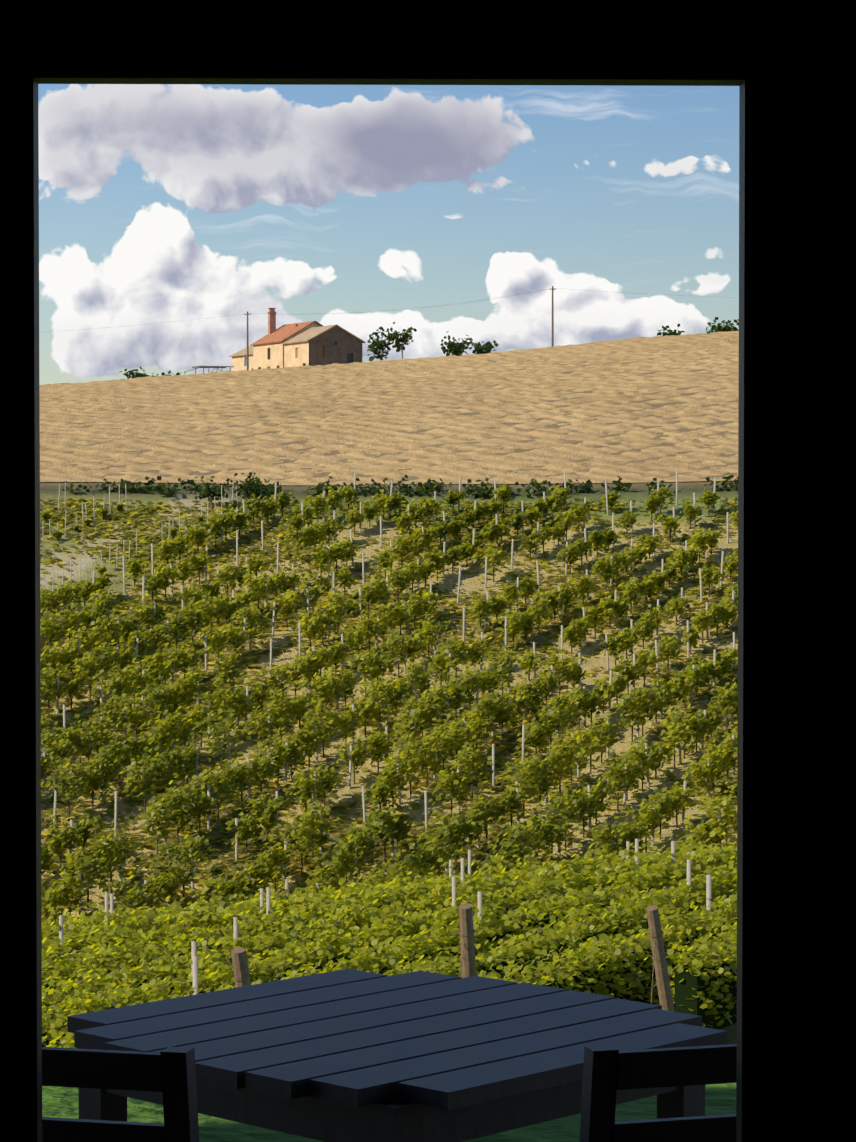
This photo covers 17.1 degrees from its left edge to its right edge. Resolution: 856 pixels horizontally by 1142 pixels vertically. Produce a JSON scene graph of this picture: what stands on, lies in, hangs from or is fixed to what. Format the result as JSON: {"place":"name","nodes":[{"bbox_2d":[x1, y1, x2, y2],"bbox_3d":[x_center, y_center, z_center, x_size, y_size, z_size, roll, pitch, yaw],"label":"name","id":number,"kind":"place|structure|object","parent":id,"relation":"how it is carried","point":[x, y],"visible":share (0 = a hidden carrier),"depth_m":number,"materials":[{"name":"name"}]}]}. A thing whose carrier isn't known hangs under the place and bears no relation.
{"place":"outdoors","nodes":[
{"label":"outdoors","id":0,"kind":"place"},
{"bbox_2d":[38,84,738,384],"label":"sky","id":1,"kind":"structure","parent":0,"point":[159,203],"materials":[{"name":"blue"}]},
{"bbox_2d":[39,331,738,484],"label":"ploughed field","id":2,"kind":"structure","parent":0,"point":[351,386],"depth_m":310.59,"materials":[{"name":"soil"}]},
{"bbox_2d":[119,366,167,378],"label":"bush","id":3,"kind":"object","parent":2,"relation":"on","point":[134,374],"visible":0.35,"depth_m":421.85,"materials":[{"name":"green plant"}]},
{"bbox_2d":[244,311,250,369],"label":"utility pole","id":4,"kind":"object","parent":2,"relation":"on","point":[247,314],"visible":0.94,"depth_m":412.70,"materials":[{"name":"brown wood"}]},
{"bbox_2d":[52,288,735,335],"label":"power lines","id":5,"kind":"object","parent":4,"relation":"attached to","point":[408,308],"visible":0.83,"depth_m":407.73,"materials":[{"name":"black metal"}]},
{"bbox_2d":[229,308,365,370],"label":"farmhouse","id":6,"kind":"object","parent":2,"relation":"on","point":[313,343],"visible":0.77,"depth_m":429.76,"materials":[{"name":"paint"}]},
{"bbox_2d":[366,322,399,360],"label":"tree","id":7,"kind":"object","parent":2,"relation":"on","point":[382,346],"visible":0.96,"depth_m":434.39,"materials":[{"name":"green plant"}]},
{"bbox_2d":[388,327,416,358],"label":"tree","id":8,"kind":"object","parent":2,"relation":"on","point":[404,338],"visible":0.96,"depth_m":406.90,"materials":[{"name":"green plant"}]},
{"bbox_2d":[441,331,474,355],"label":"bush","id":9,"kind":"object","parent":2,"relation":"on","point":[455,348],"visible":0.98,"depth_m":410.68,"materials":[{"name":"green plant"}]},
{"bbox_2d":[472,340,498,353],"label":"bush","id":10,"kind":"object","parent":2,"relation":"on","point":[486,348],"visible":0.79,"depth_m":412.96,"materials":[{"name":"green plant"}]},
{"bbox_2d":[657,324,684,335],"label":"bush","id":11,"kind":"object","parent":2,"relation":"on","point":[670,332],"visible":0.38,"depth_m":421.89,"materials":[{"name":"green plant"}]},
{"bbox_2d":[706,317,738,333],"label":"bush","id":12,"kind":"object","parent":2,"relation":"on","point":[720,328],"visible":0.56,"depth_m":426.57,"materials":[{"name":"green plant"}]},
{"bbox_2d":[40,339,738,1141],"bbox_3d":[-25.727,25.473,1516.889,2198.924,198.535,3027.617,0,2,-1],"label":"terrain","id":13,"kind":"structure","parent":0,"point":[64,1101],"depth_m":225.94,"materials":[{"name":"green plant"}]},
{"bbox_2d":[184,366,233,373],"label":"pergola","id":14,"kind":"object","parent":13,"relation":"on","point":[203,367],"visible":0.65,"depth_m":422.18,"materials":[{"name":"grey wood"}]},
{"bbox_2d":[189,476,231,508],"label":"bank tree","id":15,"kind":"object","parent":13,"relation":"on","point":[213,491],"visible":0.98,"depth_m":264.69,"materials":[{"name":"green plant"}]},
{"bbox_2d":[226,471,270,499],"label":"bank tree","id":16,"kind":"object","parent":13,"relation":"on","point":[251,484],"visible":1,"depth_m":265.02,"materials":[{"name":"green plant"}]},
{"bbox_2d":[59,838,710,994],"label":"vineyard posts","id":17,"kind":"object","parent":13,"relation":"on","point":[194,956],"visible":0.27,"depth_m":57.80,"materials":[{"name":"grey wood"}]},
{"bbox_2d":[40,468,735,918],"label":"vineyard posts","id":18,"kind":"object","parent":13,"relation":"on","point":[376,650],"visible":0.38,"depth_m":222.25,"materials":[{"name":"wood"}]},
{"bbox_2d":[41,830,736,1047],"bbox_3d":[-1.177,8.018,60.694,32.166,7.480,44.397,0,2,-1],"label":"vineyard foliage","id":19,"kind":"object","parent":13,"relation":"on","point":[555,889],"visible":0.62,"depth_m":53.66,"materials":[{"name":"green plant"}]},
{"bbox_2d":[40,496,737,921],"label":"vineyard weeds","id":20,"kind":"object","parent":13,"relation":"on","point":[216,828],"visible":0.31,"depth_m":221.89,"materials":[{"name":"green plant"}]},
{"bbox_2d":[48,498,737,914],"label":"vine trunks","id":21,"kind":"object","parent":13,"relation":"on","point":[398,676],"visible":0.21,"depth_m":206.82,"materials":[{"name":"brown wood"}]},
{"bbox_2d":[40,481,737,920],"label":"vineyard foliage","id":22,"kind":"object","parent":21,"relation":"attached to","point":[644,699],"visible":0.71,"depth_m":203.69,"materials":[{"name":"green plant"}]},
{"bbox_2d":[62,472,737,499],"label":"shrub foliage","id":23,"kind":"object","parent":13,"relation":"on","point":[270,491],"visible":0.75,"depth_m":271.16,"materials":[{"name":"green plant"}]},
{"bbox_2d":[0,0,855,1141],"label":"door frame","id":24,"kind":"object","parent":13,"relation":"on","point":[788,66],"visible":1,"depth_m":4.04,"materials":[{"name":"brown wood"}]},
{"bbox_2d":[231,904,673,1011],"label":"wooden posts","id":25,"kind":"object","parent":13,"relation":"on","point":[241,976],"visible":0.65,"depth_m":39.54,"materials":[{"name":"brown wood"}]},
{"bbox_2d":[549,286,555,346],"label":"utility pole","id":26,"kind":"object","parent":13,"relation":"on","point":[552,342],"visible":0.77,"depth_m":401.55,"materials":[{"name":"brown wood"}]},
{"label":"terrace floor","id":27,"kind":"structure","parent":0,"visible":0},
{"bbox_2d":[42,1046,198,1141],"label":"garden chair","id":28,"kind":"object","parent":27,"relation":"on","point":[169,1072],"visible":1,"depth_m":4.25,"materials":[{"name":"black wood"}]},
{"bbox_2d":[67,969,726,1141],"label":"garden table","id":29,"kind":"object","parent":27,"relation":"on","point":[348,1055],"visible":0.9,"depth_m":4.84,"materials":[{"name":"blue wood"}]},
{"bbox_2d":[579,1044,736,1141],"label":"garden chair","id":30,"kind":"object","parent":27,"relation":"on","point":[609,1071],"visible":0.54,"depth_m":4.27,"materials":[{"name":"black wood"}]}
]}

